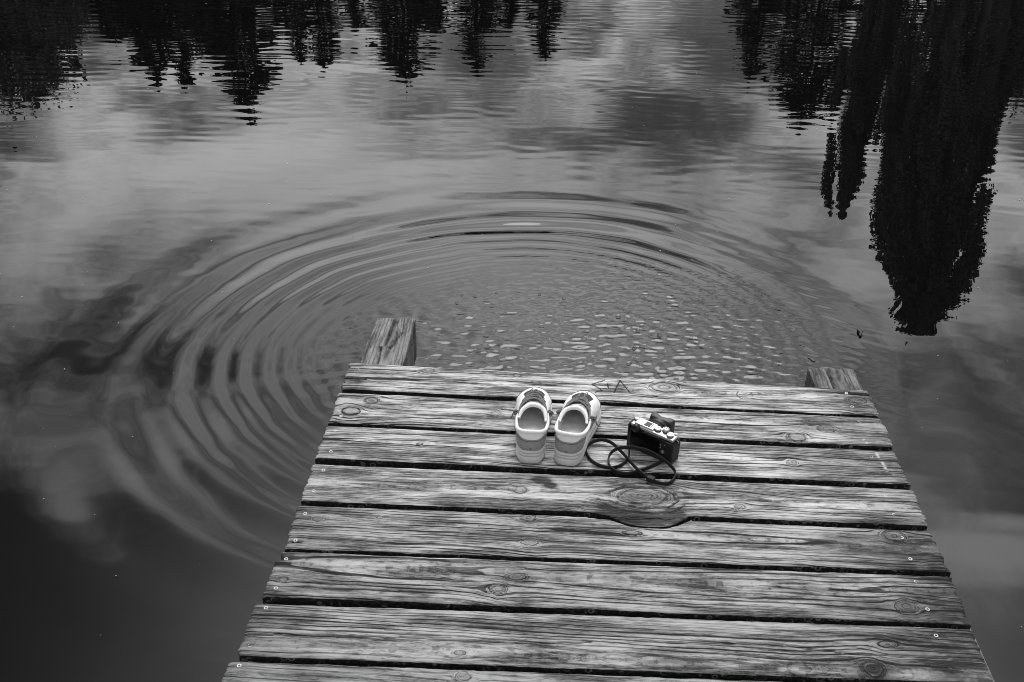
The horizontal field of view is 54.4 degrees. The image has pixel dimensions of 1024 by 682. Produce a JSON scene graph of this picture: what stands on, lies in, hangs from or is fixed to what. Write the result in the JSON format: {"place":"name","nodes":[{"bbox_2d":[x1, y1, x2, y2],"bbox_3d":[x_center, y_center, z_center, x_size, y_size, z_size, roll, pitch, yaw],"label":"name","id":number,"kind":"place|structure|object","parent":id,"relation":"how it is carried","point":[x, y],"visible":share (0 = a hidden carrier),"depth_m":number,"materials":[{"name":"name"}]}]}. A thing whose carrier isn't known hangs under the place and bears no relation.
{"place":"outdoors","nodes":[
{"label":"outdoors","id":0,"kind":"place"},
{"bbox_2d":[0,0,1023,681],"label":"water","id":1,"kind":"structure","parent":0,"point":[684,176],"depth_m":4.73,"materials":[{"name":"black liquid"}]},
{"bbox_2d":[21,3,1019,564],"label":"floating specks","id":2,"kind":"object","parent":1,"relation":"on","point":[785,29],"visible":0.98,"depth_m":6.48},
{"bbox_2d":[221,318,994,681],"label":"jetty","id":3,"kind":"object","parent":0,"point":[439,530],"visible":0.98,"depth_m":2.21,"materials":[{"name":"grey wood"}]},
{"bbox_2d":[510,387,553,462],"bbox_3d":[0.050,0.192,2.554,0.113,0.102,0.276,3,31,3],"label":"sneaker","id":4,"kind":"object","parent":3,"relation":"on","point":[533,413],"visible":1,"depth_m":2.51,"materials":[{"name":"white fabric"}]},
{"bbox_2d":[554,390,600,465],"bbox_3d":[0.170,0.199,2.544,0.113,0.104,0.276,8,32,12],"label":"sneaker","id":5,"kind":"object","parent":3,"relation":"on","point":[577,423],"visible":1,"depth_m":2.51,"materials":[{"name":"white fabric"}]},
{"bbox_2d":[585,412,680,485],"bbox_3d":[0.321,0.253,2.481,0.241,0.083,0.209,22,37,31],"label":"compact camera","id":6,"kind":"object","parent":3,"relation":"on","point":[655,436],"visible":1,"depth_m":2.47,"materials":[{"name":"plastic"}]}
]}

